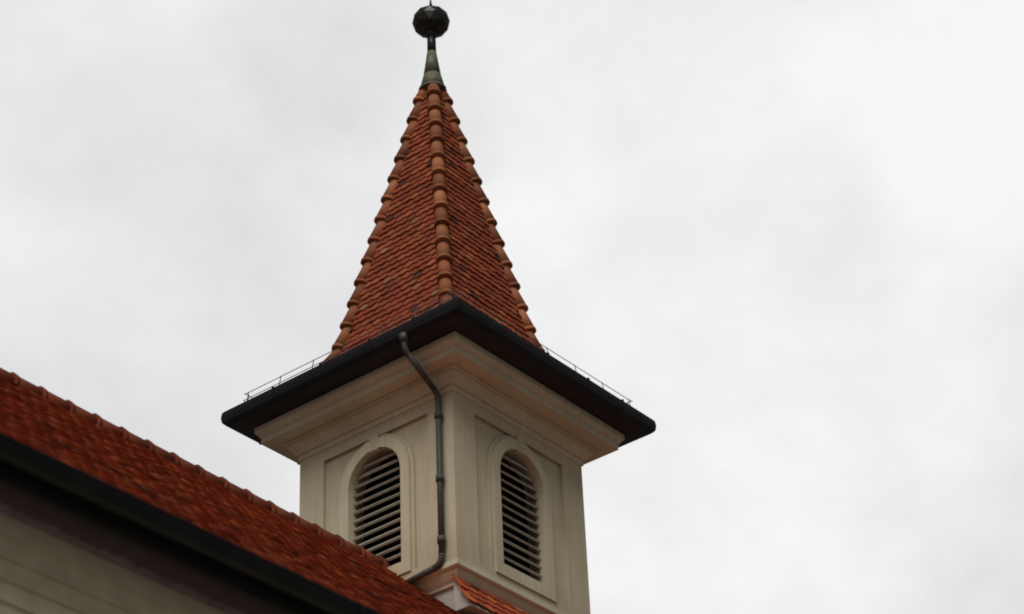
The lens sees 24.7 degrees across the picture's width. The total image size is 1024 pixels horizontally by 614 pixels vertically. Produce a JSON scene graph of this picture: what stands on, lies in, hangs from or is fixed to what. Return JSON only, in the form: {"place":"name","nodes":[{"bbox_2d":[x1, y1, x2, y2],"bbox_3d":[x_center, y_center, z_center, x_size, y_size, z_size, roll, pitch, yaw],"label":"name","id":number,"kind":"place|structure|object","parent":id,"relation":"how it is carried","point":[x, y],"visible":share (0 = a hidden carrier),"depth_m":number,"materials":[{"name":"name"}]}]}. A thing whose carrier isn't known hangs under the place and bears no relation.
{"place":"outdoors","nodes":[
{"label":"outdoors","id":0,"kind":"place"},
{"bbox_2d":[0,432,380,613],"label":"roof gutter","id":1,"kind":"object","parent":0,"point":[58,474],"visible":1,"depth_m":17.06,"materials":[{"name":"black metal"}]},
{"bbox_2d":[0,375,461,613],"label":"nave roof tiles","id":2,"kind":"object","parent":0,"point":[50,428],"visible":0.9,"depth_m":21.59,"materials":[{"name":"red tile"}]},
{"bbox_2d":[0,368,392,567],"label":"ridge tiles","id":3,"kind":"object","parent":2,"relation":"on","point":[71,406],"visible":0.32,"depth_m":25.20,"materials":[{"name":"red tile"}]},
{"bbox_2d":[339,92,529,354],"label":"spire tiles","id":4,"kind":"object","parent":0,"point":[401,280],"visible":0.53,"depth_m":30.33,"materials":[{"name":"red tile"}]},
{"bbox_2d":[322,83,544,362],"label":"ridge tiles","id":5,"kind":"object","parent":4,"relation":"on","point":[435,93],"visible":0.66,"depth_m":30.89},
{"bbox_2d":[418,50,446,90],"bbox_3d":[-1.111,-3.270,32.604,0.400,0.700,0.400,-26,-40,31],"label":"spire lead cap","id":6,"kind":"object","parent":5,"relation":"on","point":[432,73],"visible":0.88,"depth_m":32.46,"materials":[{"name":"grey metal"}]},
{"bbox_2d":[412,0,449,51],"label":"ball finial","id":7,"kind":"object","parent":6,"relation":"on","point":[430,22],"visible":1,"depth_m":32.92,"materials":[{"name":"black metal"}]},
{"bbox_2d":[454,579,496,613],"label":"tower pent board","id":8,"kind":"object","parent":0,"point":[463,604],"visible":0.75,"depth_m":26.26,"materials":[{"name":"white paint"}]},
{"bbox_2d":[0,0,1023,613],"label":"sky","id":9,"kind":"structure","parent":0,"point":[789,234],"materials":[{"name":"white"}]},
{"label":"ground","id":10,"kind":"structure","parent":0,"visible":0},
{"bbox_2d":[0,461,326,613],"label":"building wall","id":11,"kind":"structure","parent":10,"relation":"on","point":[62,552],"depth_m":16.94,"materials":[{"name":"beige paint"}]},
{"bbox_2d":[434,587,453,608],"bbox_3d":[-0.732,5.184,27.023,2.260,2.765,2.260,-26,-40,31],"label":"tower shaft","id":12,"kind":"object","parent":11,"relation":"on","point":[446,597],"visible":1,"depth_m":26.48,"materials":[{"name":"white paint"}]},
{"bbox_2d":[299,391,590,613],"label":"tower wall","id":13,"kind":"structure","parent":11,"relation":"on","point":[514,516],"depth_m":27.98,"materials":[{"name":"beige paint"}]},
{"bbox_2d":[399,332,445,583],"bbox_3d":[-1.298,1.823,27.234,0.851,2.953,0.760,-26,-40,31],"label":"downpipe","id":14,"kind":"object","parent":13,"relation":"attached to","point":[438,418],"visible":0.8,"depth_m":27.20,"materials":[{"name":"grey metal"}]},
{"bbox_2d":[254,331,624,466],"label":"cornice","id":15,"kind":"structure","parent":13,"relation":"attached to","point":[471,371],"depth_m":28.40,"materials":[{"name":"beige paint"}]},
{"bbox_2d":[221,297,655,464],"bbox_3d":[-0.898,1.468,29.476,3.896,0.233,3.896,-26,-40,31],"label":"roof gutter","id":16,"kind":"object","parent":15,"relation":"attached to","point":[498,340],"visible":0.52,"depth_m":28.32,"materials":[{"name":"black metal"}]},
{"bbox_2d":[405,557,565,613],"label":"base molding","id":17,"kind":"structure","parent":13,"relation":"attached to","point":[440,579],"depth_m":26.70,"materials":[{"name":"beige paint"}]},
{"bbox_2d":[451,574,529,613],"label":"pent roof tiles","id":18,"kind":"object","parent":11,"relation":"on","point":[483,598],"visible":1,"depth_m":26.51,"materials":[{"name":"tile"}]},
{"bbox_3d":[-1.006,-0.937,31.064,3.746,5.655,3.746,-26,-40,31],"label":"spire","id":19,"kind":"object","parent":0,"visible":0},
{"bbox_2d":[243,289,631,405],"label":"snow guard rails","id":20,"kind":"object","parent":19,"relation":"attached to","point":[248,397],"visible":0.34,"depth_m":28.57,"materials":[{"name":"grey metal"}]}
]}

